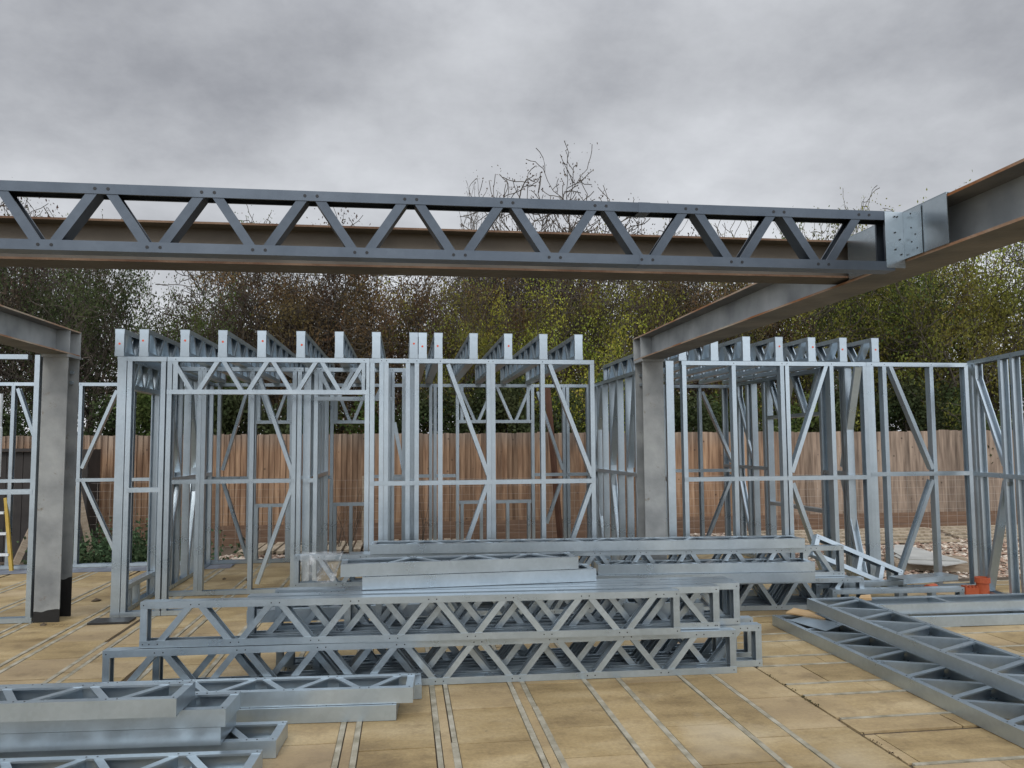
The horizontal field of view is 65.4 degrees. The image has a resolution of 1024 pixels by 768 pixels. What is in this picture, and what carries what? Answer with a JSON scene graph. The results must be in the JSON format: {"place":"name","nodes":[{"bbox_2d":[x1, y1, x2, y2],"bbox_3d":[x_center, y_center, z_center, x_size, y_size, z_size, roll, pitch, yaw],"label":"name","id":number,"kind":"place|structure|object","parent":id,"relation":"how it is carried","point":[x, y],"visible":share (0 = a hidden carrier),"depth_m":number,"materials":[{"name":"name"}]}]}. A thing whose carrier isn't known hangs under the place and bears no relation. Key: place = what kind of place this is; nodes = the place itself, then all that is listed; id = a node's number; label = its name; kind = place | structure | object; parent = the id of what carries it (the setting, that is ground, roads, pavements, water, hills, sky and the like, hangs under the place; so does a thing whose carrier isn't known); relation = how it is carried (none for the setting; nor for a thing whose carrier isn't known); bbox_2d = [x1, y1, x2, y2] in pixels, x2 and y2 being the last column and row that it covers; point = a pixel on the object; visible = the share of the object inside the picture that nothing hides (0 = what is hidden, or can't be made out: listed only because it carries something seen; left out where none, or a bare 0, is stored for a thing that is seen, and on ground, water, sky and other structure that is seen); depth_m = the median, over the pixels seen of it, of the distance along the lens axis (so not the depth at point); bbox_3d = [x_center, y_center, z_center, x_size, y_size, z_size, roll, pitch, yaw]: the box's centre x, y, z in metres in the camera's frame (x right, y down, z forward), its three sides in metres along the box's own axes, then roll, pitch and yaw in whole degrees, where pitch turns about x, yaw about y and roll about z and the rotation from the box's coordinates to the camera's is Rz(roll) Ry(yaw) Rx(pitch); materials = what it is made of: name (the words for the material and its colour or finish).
{"place":"outdoors","nodes":[
{"label":"outdoors","id":0,"kind":"place"},
{"bbox_2d":[0,448,31,561],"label":"shed","id":1,"kind":"structure","parent":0,"point":[21,501],"depth_m":12.57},
{"bbox_2d":[0,544,363,564],"bbox_3d":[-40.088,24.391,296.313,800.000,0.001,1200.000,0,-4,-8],"label":"ground","id":2,"kind":"structure","parent":0,"point":[228,550],"depth_m":13.44,"materials":[{"name":"soil"}]},
{"bbox_2d":[0,197,124,434],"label":"tree","id":3,"kind":"object","parent":2,"relation":"on","point":[4,352],"visible":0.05,"depth_m":22.35,"materials":[{"name":"green plant"}]},
{"bbox_2d":[74,449,100,545],"bbox_3d":[-7.082,1.959,13.202,0.274,1.750,0.520,0,-4,-8],"label":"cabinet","id":4,"kind":"object","parent":2,"relation":"on","point":[91,469],"visible":0.14,"depth_m":13.18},
{"bbox_2d":[0,177,183,434],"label":"tree","id":5,"kind":"object","parent":2,"relation":"on","point":[5,376],"visible":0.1,"depth_m":17.60,"materials":[{"name":"green plant"}]},
{"bbox_2d":[0,267,215,435],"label":"tree","id":6,"kind":"object","parent":2,"relation":"on","point":[94,308],"visible":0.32,"depth_m":16.62,"materials":[{"name":"green plant"}]},
{"bbox_2d":[0,513,244,564],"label":"ivy","id":7,"kind":"object","parent":2,"relation":"on","point":[101,548],"visible":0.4,"depth_m":11.45,"materials":[{"name":"green plant"}]},
{"bbox_2d":[106,270,247,434],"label":"tree","id":8,"kind":"object","parent":2,"relation":"on","point":[199,322],"visible":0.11,"depth_m":17.22,"materials":[{"name":"green plant"}]},
{"bbox_2d":[105,204,401,433],"bbox_3d":[-6.306,-0.739,22.411,7.931,8.596,7.497,-3,-5,34],"label":"tree","id":9,"kind":"object","parent":2,"relation":"on","point":[212,293],"visible":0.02,"depth_m":21.00,"materials":[{"name":"green plant"}]},
{"bbox_2d":[132,213,401,431],"bbox_3d":[-5.630,-0.248,18.941,6.708,7.811,5.676,1,-5,-18],"label":"tree","id":10,"kind":"object","parent":2,"relation":"on","point":[231,313],"visible":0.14,"depth_m":17.95,"materials":[{"name":"green plant"}]},
{"bbox_2d":[210,376,347,434],"bbox_3d":[-4.772,1.317,15.504,3.239,3.433,2.283,1,-4,-12],"label":"hedge bush","id":11,"kind":"object","parent":2,"relation":"on","point":[231,411],"visible":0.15,"depth_m":14.99,"materials":[{"name":"green plant"}]},
{"bbox_2d":[187,217,437,433],"bbox_3d":[-4.792,-0.487,18.373,5.993,7.443,4.977,1,-5,-17],"label":"tree","id":12,"kind":"object","parent":2,"relation":"on","point":[287,308],"visible":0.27,"depth_m":17.52,"materials":[{"name":"green plant"}]},
{"bbox_2d":[224,207,488,433],"bbox_3d":[-3.646,-0.495,18.916,7.011,8.328,8.286,1,-5,-23],"label":"tree","id":13,"kind":"object","parent":2,"relation":"on","point":[323,279],"visible":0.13,"depth_m":18.54,"materials":[{"name":"green plant"}]},
{"bbox_2d":[285,274,542,433],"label":"tree","id":14,"kind":"object","parent":2,"relation":"on","point":[412,316],"visible":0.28,"depth_m":17.53,"materials":[{"name":"green plant"}]},
{"bbox_2d":[394,387,500,433],"bbox_3d":[-1.365,1.561,16.300,2.385,3.183,3.462,-4,-6,40],"label":"hedge bush","id":15,"kind":"object","parent":2,"relation":"on","point":[423,408],"visible":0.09,"depth_m":15.93,"materials":[{"name":"green plant"}]},
{"bbox_2d":[367,275,582,433],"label":"tree","id":16,"kind":"object","parent":2,"relation":"on","point":[483,350],"visible":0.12,"depth_m":17.19,"materials":[{"name":"green plant"}]},
{"bbox_2d":[2,430,1017,547],"bbox_3d":[1.167,1.906,15.026,32.346,2.022,0.041,0,-4,-8],"label":"timber fence","id":17,"kind":"object","parent":2,"relation":"on","point":[513,455],"visible":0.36,"depth_m":14.87,"materials":[{"name":"wood"}]},
{"bbox_2d":[381,140,658,418],"bbox_3d":[0.757,-1.975,25.616,9.372,11.481,9.914,-2,-4,16],"label":"tree","id":18,"kind":"object","parent":2,"relation":"on","point":[517,281],"visible":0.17,"depth_m":23.82,"materials":[{"name":"green plant"}]},
{"bbox_2d":[415,277,624,431],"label":"tree","id":19,"kind":"object","parent":2,"relation":"on","point":[527,317],"visible":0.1,"depth_m":19.80,"materials":[{"name":"green plant"}]},
{"bbox_2d":[463,373,587,432],"bbox_3d":[0.333,1.338,16.378,3.239,3.455,2.282,-2,-5,21],"label":"hedge bush","id":20,"kind":"object","parent":2,"relation":"on","point":[511,398],"visible":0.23,"depth_m":16.20,"materials":[{"name":"green plant"}]},
{"bbox_2d":[443,278,684,432],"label":"tree","id":21,"kind":"object","parent":2,"relation":"on","point":[603,353],"visible":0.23,"depth_m":18.10,"materials":[{"name":"green plant"}]},
{"bbox_2d":[491,201,728,430],"bbox_3d":[2.549,-0.414,19.612,5.255,7.378,5.290,-4,-6,39],"label":"tree","id":22,"kind":"object","parent":2,"relation":"on","point":[596,302],"visible":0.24,"depth_m":19.16,"materials":[{"name":"green plant"}]},
{"bbox_2d":[211,528,1020,579],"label":"gravel stones","id":23,"kind":"object","parent":2,"relation":"on","point":[1003,559],"visible":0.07,"depth_m":12.37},
{"bbox_2d":[562,220,764,431],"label":"tree","id":24,"kind":"object","parent":2,"relation":"on","point":[656,307],"visible":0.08,"depth_m":19.64,"materials":[{"name":"green plant"}]},
{"bbox_2d":[674,390,744,431],"bbox_3d":[3.861,1.621,16.721,3.462,3.047,2.385,1,-4,-16],"label":"hedge bush","id":25,"kind":"object","parent":2,"relation":"on","point":[692,416],"visible":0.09,"depth_m":16.50,"materials":[{"name":"green plant"}]},
{"bbox_2d":[612,228,824,431],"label":"tree","id":26,"kind":"object","parent":2,"relation":"on","point":[777,328],"visible":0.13,"depth_m":18.90,"materials":[{"name":"green plant"}]},
{"bbox_2d":[652,194,925,431],"bbox_3d":[6.396,-0.560,19.601,5.993,7.628,4.977,-1,-4,5],"label":"tree","id":27,"kind":"object","parent":2,"relation":"on","point":[813,332],"visible":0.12,"depth_m":18.64,"materials":[{"name":"green plant"}]},
{"bbox_2d":[731,201,973,429],"bbox_3d":[8.467,-0.823,20.790,6.131,8.301,6.172,-3,-5,29],"label":"tree","id":28,"kind":"object","parent":2,"relation":"on","point":[902,288],"visible":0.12,"depth_m":18.97,"materials":[{"name":"green plant"}]},
{"bbox_2d":[781,188,1023,430],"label":"tree","id":29,"kind":"object","parent":2,"relation":"on","point":[961,327],"visible":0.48,"depth_m":17.93,"materials":[{"name":"green plant"}]},
{"bbox_2d":[826,209,1023,425],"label":"tree","id":30,"kind":"object","parent":2,"relation":"on","point":[988,265],"visible":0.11,"depth_m":20.09,"materials":[{"name":"green plant"}]},
{"bbox_2d":[874,375,999,463],"bbox_3d":[9.039,1.477,17.325,3.462,3.384,2.385,-2,-5,17],"label":"hedge bush","id":31,"kind":"object","parent":2,"relation":"on","point":[915,401],"visible":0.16,"depth_m":17.38,"materials":[{"name":"green plant"}]},
{"bbox_2d":[863,171,1023,424],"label":"tree","id":32,"kind":"object","parent":2,"relation":"on","point":[1005,297],"visible":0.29,"depth_m":19.38,"materials":[{"name":"green plant"}]},
{"bbox_2d":[0,0,1023,435],"label":"sky","id":33,"kind":"structure","parent":0,"point":[755,103],"materials":[{"name":"grey"}]},
{"bbox_2d":[107,554,1020,767],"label":"slab base","id":34,"kind":"object","parent":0,"point":[959,579],"visible":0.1,"depth_m":4.58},
{"bbox_2d":[0,554,1023,767],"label":"floor blocks","id":35,"kind":"structure","parent":34,"relation":"on","point":[491,730],"depth_m":4.86,"materials":[{"name":"concrete"}]},
{"bbox_2d":[0,382,33,569],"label":"wall frame","id":36,"kind":"object","parent":35,"relation":"on","point":[16,393],"visible":0.52,"depth_m":10.80,"materials":[{"name":"metal"}]},
{"bbox_2d":[0,354,42,623],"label":"wall frame","id":37,"kind":"object","parent":35,"relation":"on","point":[32,491],"visible":0.9,"depth_m":7.50,"materials":[{"name":"metal"}]},
{"bbox_2d":[33,354,80,622],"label":"steel column","id":38,"kind":"structure","parent":35,"relation":"on","point":[56,500],"depth_m":7.56,"materials":[{"name":"metal"}]},
{"bbox_2d":[0,304,80,356],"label":"steel beam","id":39,"kind":"structure","parent":38,"relation":"on","point":[23,330],"depth_m":7.19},
{"bbox_2d":[0,180,894,273],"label":"overhead truss","id":40,"kind":"object","parent":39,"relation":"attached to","point":[92,197],"visible":1,"depth_m":3.66,"materials":[{"name":"metal"}]},
{"bbox_2d":[0,749,262,767],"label":"lattice truss","id":41,"kind":"object","parent":35,"relation":"on","point":[232,759],"visible":1,"depth_m":3.97,"materials":[{"name":"metal"}]},
{"bbox_2d":[110,356,160,616],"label":"wall frame","id":42,"kind":"object","parent":35,"relation":"on","point":[147,378],"visible":0.77,"depth_m":8.13,"materials":[{"name":"metal"}]},
{"bbox_2d":[119,357,167,616],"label":"wall frame","id":43,"kind":"object","parent":35,"relation":"on","point":[129,489],"visible":0.88,"depth_m":7.76,"materials":[{"name":"metal"}]},
{"bbox_2d":[0,721,287,757],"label":"lattice truss","id":44,"kind":"object","parent":35,"relation":"on","point":[269,738],"visible":0.3,"depth_m":4.16,"materials":[{"name":"metal"}]},
{"bbox_2d":[0,713,235,751],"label":"lattice truss","id":45,"kind":"object","parent":44,"relation":"on","point":[85,740],"visible":0.6,"depth_m":4.07,"materials":[{"name":"metal"}]},
{"bbox_2d":[0,691,240,733],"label":"lattice truss","id":46,"kind":"object","parent":45,"relation":"on","point":[210,709],"visible":0.5,"depth_m":4.09,"materials":[{"name":"metal"}]},
{"bbox_2d":[0,681,194,721],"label":"lattice truss","id":47,"kind":"object","parent":46,"relation":"on","point":[91,701],"visible":1,"depth_m":3.99,"materials":[{"name":"metal"}]},
{"bbox_2d":[73,383,250,567],"bbox_3d":[-4.807,1.238,11.039,2.320,2.506,0.092,0,-4,-8],"label":"wall frame","id":48,"kind":"object","parent":35,"relation":"on","point":[81,464],"visible":0.48,"depth_m":10.99,"materials":[{"name":"metal"}]},
{"bbox_2d":[169,373,214,589],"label":"wall frame","id":49,"kind":"object","parent":35,"relation":"on","point":[185,527],"visible":0.46,"depth_m":9.85,"materials":[{"name":"metal"}]},
{"bbox_2d":[169,367,304,595],"bbox_3d":[-3.074,1.063,8.879,1.448,2.506,0.092,0,-4,-8],"label":"wall frame","id":50,"kind":"object","parent":35,"relation":"on","point":[200,481],"visible":0.88,"depth_m":8.86,"materials":[{"name":"metal"}]},
{"bbox_2d":[139,329,225,382],"bbox_3d":[-3.853,-0.275,9.548,0.089,0.270,3.461,0,-4,-8],"label":"roof joist","id":51,"kind":"object","parent":50,"relation":"on","point":[152,343],"visible":0.48,"depth_m":8.36,"materials":[{"name":"metal"}]},
{"bbox_2d":[180,330,250,382],"bbox_3d":[-3.471,-0.274,9.600,0.089,0.270,3.461,0,-4,-8],"label":"roof joist","id":52,"kind":"object","parent":50,"relation":"on","point":[193,344],"visible":0.49,"depth_m":8.43,"materials":[{"name":"metal"}]},
{"bbox_2d":[161,357,369,615],"bbox_3d":[-2.422,0.988,7.940,1.964,2.506,0.092,0,-4,-8],"label":"wall frame","id":53,"kind":"object","parent":35,"relation":"on","point":[175,372],"visible":0.96,"depth_m":7.95,"materials":[{"name":"metal"}]},
{"bbox_2d":[218,330,279,382],"bbox_3d":[-3.114,-0.272,9.648,0.089,0.270,3.461,0,-4,-8],"label":"roof joist","id":54,"kind":"object","parent":53,"relation":"on","point":[230,344],"visible":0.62,"depth_m":8.59,"materials":[{"name":"metal"}]},
{"bbox_2d":[301,372,329,580],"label":"wall frame","id":55,"kind":"object","parent":35,"relation":"on","point":[307,488],"visible":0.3,"depth_m":9.47,"materials":[{"name":"metal"}]},
{"bbox_2d":[236,703,398,723],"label":"lattice truss","id":56,"kind":"object","parent":35,"relation":"on","point":[338,713],"visible":0.28,"depth_m":4.70,"materials":[{"name":"metal"}]},
{"bbox_2d":[0,673,414,707],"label":"lattice truss","id":57,"kind":"object","parent":56,"relation":"on","point":[324,690],"visible":0.56,"depth_m":4.77,"materials":[{"name":"metal"}]},
{"bbox_2d":[253,383,432,562],"bbox_3d":[-2.400,1.246,11.364,2.521,2.506,0.092,0,-4,-8],"label":"wall frame","id":58,"kind":"object","parent":35,"relation":"on","point":[332,504],"visible":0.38,"depth_m":11.28,"materials":[{"name":"metal"}]},
{"bbox_2d":[304,368,405,580],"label":"wall frame","id":59,"kind":"object","parent":35,"relation":"on","point":[320,381],"visible":0.72,"depth_m":9.06,"materials":[{"name":"metal"}]},
{"bbox_2d":[102,627,736,684],"bbox_3d":[-0.543,1.899,5.466,4.291,0.299,0.092,0,-4,-6],"label":"lattice truss","id":60,"kind":"object","parent":35,"relation":"on","point":[671,667],"visible":0.66,"depth_m":5.47,"materials":[{"name":"metal"}]},
{"bbox_2d":[139,588,680,647],"bbox_3d":[-0.648,1.595,5.451,3.642,0.299,0.092,0,-4,-4],"label":"lattice truss","id":61,"kind":"object","parent":60,"relation":"on","point":[206,606],"visible":1,"depth_m":5.42,"materials":[{"name":"metal"}]},
{"bbox_2d":[152,622,762,679],"bbox_3d":[-0.300,1.910,5.634,4.271,0.299,0.092,0,-4,-6],"label":"lattice truss","id":62,"kind":"object","parent":35,"relation":"on","point":[252,671],"visible":0.28,"depth_m":5.65,"materials":[{"name":"metal"}]},
{"bbox_2d":[247,584,719,634],"bbox_3d":[-0.166,1.606,5.629,3.312,0.299,0.092,0,-4,-5],"label":"lattice truss","id":63,"kind":"object","parent":62,"relation":"on","point":[702,622],"visible":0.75,"depth_m":5.63,"materials":[{"name":"metal"}]},
{"bbox_2d":[369,358,596,602],"bbox_3d":[-0.287,0.996,8.229,2.339,2.506,0.092,0,-4,-8],"label":"wall frame","id":64,"kind":"object","parent":35,"relation":"on","point":[491,481],"visible":0.8,"depth_m":8.19,"materials":[{"name":"metal"}]},
{"bbox_2d":[500,334,547,383],"bbox_3d":[0.099,-0.261,10.082,0.089,0.270,3.460,0,-4,-8],"label":"roof joist","id":65,"kind":"object","parent":64,"relation":"on","point":[535,348],"visible":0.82,"depth_m":9.34,"materials":[{"name":"metal"}]},
{"bbox_2d":[525,334,582,383],"bbox_3d":[0.473,-0.259,10.133,0.089,0.270,3.460,0,-4,-8],"label":"roof joist","id":66,"kind":"object","parent":64,"relation":"on","point":[570,348],"visible":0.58,"depth_m":9.12,"materials":[{"name":"metal"}]},
{"bbox_2d":[252,637,722,676],"bbox_3d":[-0.130,1.916,5.733,3.371,0.299,0.092,0,-4,-6],"label":"lattice truss","id":67,"kind":"object","parent":35,"relation":"on","point":[716,641],"visible":0.11,"depth_m":5.72,"materials":[{"name":"metal"}]},
{"bbox_2d":[275,579,734,629],"bbox_3d":[-0.013,1.622,5.856,3.372,0.299,0.092,0,-4,-4],"label":"lattice truss","id":68,"kind":"object","parent":67,"relation":"on","point":[531,608],"visible":0.23,"depth_m":5.81,"materials":[{"name":"metal"}]},
{"bbox_2d":[344,581,739,627],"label":"lattice truss","id":69,"kind":"object","parent":67,"relation":"on","point":[733,618],"visible":0.36,"depth_m":5.77,"materials":[{"name":"metal"}]},
{"bbox_2d":[287,637,723,670],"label":"lattice truss","id":70,"kind":"object","parent":35,"relation":"on","point":[600,648],"visible":0.2,"depth_m":5.97,"materials":[{"name":"metal"}]},
{"bbox_2d":[433,384,590,539],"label":"wall frame","id":71,"kind":"object","parent":35,"relation":"on","point":[564,462],"visible":0.74,"depth_m":11.70,"materials":[{"name":"metal"}]},
{"bbox_2d":[313,616,752,669],"bbox_3d":[0.203,1.927,5.910,3.271,0.299,0.092,0,-4,-6],"label":"lattice truss","id":72,"kind":"object","parent":35,"relation":"on","point":[706,649],"visible":0.22,"depth_m":5.93,"materials":[{"name":"metal"}]},
{"bbox_2d":[375,576,727,620],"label":"lattice truss","id":73,"kind":"object","parent":72,"relation":"on","point":[722,602],"visible":0.07,"depth_m":6.03,"materials":[{"name":"metal"}]},
{"bbox_2d":[362,563,595,589],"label":"lattice truss","id":74,"kind":"object","parent":73,"relation":"on","point":[584,572],"visible":0.79,"depth_m":5.79,"materials":[{"name":"metal"}]},
{"bbox_2d":[340,552,578,576],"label":"lattice truss","id":75,"kind":"object","parent":74,"relation":"on","point":[390,566],"visible":1,"depth_m":5.84,"materials":[{"name":"metal"}]},
{"bbox_2d":[594,361,676,559],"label":"wall frame","id":76,"kind":"object","parent":35,"relation":"on","point":[611,432],"visible":0.6,"depth_m":10.43,"materials":[{"name":"metal"}]},
{"bbox_2d":[419,576,863,616],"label":"lattice truss","id":77,"kind":"object","parent":35,"relation":"on","point":[836,581],"visible":0.15,"depth_m":7.77,"materials":[{"name":"metal"}]},
{"bbox_2d":[293,547,807,586],"bbox_3d":[0.417,1.754,7.651,4.937,0.298,0.092,0,-4,-4],"label":"lattice truss","id":78,"kind":"object","parent":77,"relation":"on","point":[591,555],"visible":0.48,"depth_m":7.64,"materials":[{"name":"metal"}]},
{"bbox_2d":[370,535,804,553],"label":"lattice truss","id":79,"kind":"object","parent":78,"relation":"on","point":[572,544],"visible":1,"depth_m":7.65,"materials":[{"name":"metal"}]},
{"bbox_2d":[596,572,814,582],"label":"lattice truss","id":80,"kind":"object","parent":77,"relation":"on","point":[760,577],"visible":0.4,"depth_m":7.48,"materials":[{"name":"metal"}]},
{"bbox_2d":[593,558,814,574],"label":"lattice truss","id":81,"kind":"object","parent":80,"relation":"on","point":[670,566],"visible":0.99,"depth_m":7.51,"materials":[{"name":"metal"}]},
{"bbox_2d":[634,358,666,559],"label":"steel column","id":82,"kind":"structure","parent":35,"relation":"on","point":[650,447],"depth_m":8.35,"materials":[{"name":"metal"}]},
{"bbox_2d":[633,158,1023,360],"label":"steel beam","id":83,"kind":"structure","parent":82,"relation":"on","point":[986,214],"depth_m":4.58,"materials":[{"name":"metal"}]},
{"bbox_2d":[0,216,859,284],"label":"steel beam","id":84,"kind":"structure","parent":83,"relation":"attached to","point":[94,229],"depth_m":4.23,"materials":[{"name":"metal"}]},
{"bbox_2d":[847,192,948,279],"bbox_3d":[2.023,-0.709,4.070,0.377,0.287,0.828,0,-4,-8],"label":"beam sleeve","id":85,"kind":"object","parent":83,"relation":"attached to","point":[923,227],"visible":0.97,"depth_m":3.93,"materials":[{"name":"grey metal"}]},
{"bbox_2d":[452,575,848,608],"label":"lattice truss","id":86,"kind":"object","parent":35,"relation":"on","point":[824,594],"visible":0.02,"depth_m":7.95,"materials":[{"name":"metal"}]},
{"bbox_2d":[349,545,844,579],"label":"lattice truss","id":87,"kind":"object","parent":86,"relation":"on","point":[829,570],"visible":0.12,"depth_m":7.89,"materials":[{"name":"metal"}]},
{"bbox_2d":[679,361,874,595],"bbox_3d":[2.881,1.008,8.656,2.132,2.506,0.092,0,-4,-8],"label":"wall frame","id":88,"kind":"object","parent":35,"relation":"on","point":[788,462],"visible":0.72,"depth_m":8.68,"materials":[{"name":"metal"}]},
{"bbox_2d":[674,337,782,383],"bbox_3d":[2.705,-0.257,10.353,0.089,0.270,3.301,0,-4,-8],"label":"roof joist","id":89,"kind":"object","parent":88,"relation":"on","point":[774,345],"visible":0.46,"depth_m":9.21,"materials":[{"name":"metal"}]},
{"bbox_2d":[699,337,815,383],"bbox_3d":[3.082,-0.256,10.404,0.089,0.270,3.301,0,-4,-8],"label":"roof joist","id":90,"kind":"object","parent":88,"relation":"on","point":[806,345],"visible":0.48,"depth_m":9.25,"materials":[{"name":"metal"}]},
{"bbox_2d":[722,338,846,383],"bbox_3d":[3.448,-0.255,10.453,0.089,0.270,3.301,0,-4,-8],"label":"roof joist","id":91,"kind":"object","parent":88,"relation":"on","point":[840,344],"visible":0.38,"depth_m":9.24,"materials":[{"name":"metal"}]},
{"bbox_2d":[719,366,869,586],"bbox_3d":[3.551,1.143,10.514,0.092,2.506,3.798,0,-4,-8],"label":"wall frame","id":92,"kind":"object","parent":35,"relation":"on","point":[747,423],"visible":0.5,"depth_m":10.74,"materials":[{"name":"metal"}]},
{"bbox_2d":[809,534,902,586],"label":"ladder frame","id":93,"kind":"object","parent":35,"relation":"on","point":[860,558],"visible":0.63,"depth_m":8.29,"materials":[{"name":"metal"}]},
{"bbox_2d":[828,586,964,597],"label":"ladder frame","id":94,"kind":"object","parent":35,"relation":"on","point":[928,590],"visible":0.45,"depth_m":7.77,"materials":[{"name":"metal"}]},
{"bbox_2d":[772,613,1023,747],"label":"lattice truss","id":95,"kind":"object","parent":35,"relation":"on","point":[982,705],"visible":0.91,"depth_m":5.33,"materials":[{"name":"metal"}]},
{"bbox_2d":[807,596,1023,700],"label":"lattice truss","id":96,"kind":"object","parent":95,"relation":"on","point":[1002,670],"visible":1,"depth_m":5.63,"materials":[{"name":"metal"}]},
{"bbox_2d":[866,362,977,586],"bbox_3d":[4.553,1.014,8.882,1.242,2.506,0.092,0,-4,-8],"label":"wall frame","id":97,"kind":"object","parent":35,"relation":"on","point":[933,473],"visible":0.75,"depth_m":8.87,"materials":[{"name":"metal"}]},
{"bbox_2d":[905,611,1023,626],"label":"ladder frame","id":98,"kind":"object","parent":35,"relation":"on","point":[978,618],"visible":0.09,"depth_m":7.05,"materials":[{"name":"metal"}]},
{"bbox_2d":[866,593,1023,613],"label":"ladder frame","id":99,"kind":"object","parent":98,"relation":"on","point":[957,603],"visible":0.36,"depth_m":7.21,"materials":[{"name":"metal"}]},
{"bbox_2d":[967,350,1023,593],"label":"wall frame","id":100,"kind":"object","parent":35,"relation":"on","point":[988,551],"visible":0.85,"depth_m":8.21,"materials":[{"name":"metal"}]},
{"bbox_2d":[0,554,1023,767],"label":"floor beam strips","id":101,"kind":"object","parent":34,"relation":"on","point":[615,721],"visible":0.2,"depth_m":5.00,"materials":[{"name":"concrete"}]},
{"bbox_2d":[664,385,731,536],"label":"wall frame","id":102,"kind":"object","parent":34,"relation":"on","point":[700,397],"visible":0.3,"depth_m":12.07,"materials":[{"name":"metal"}]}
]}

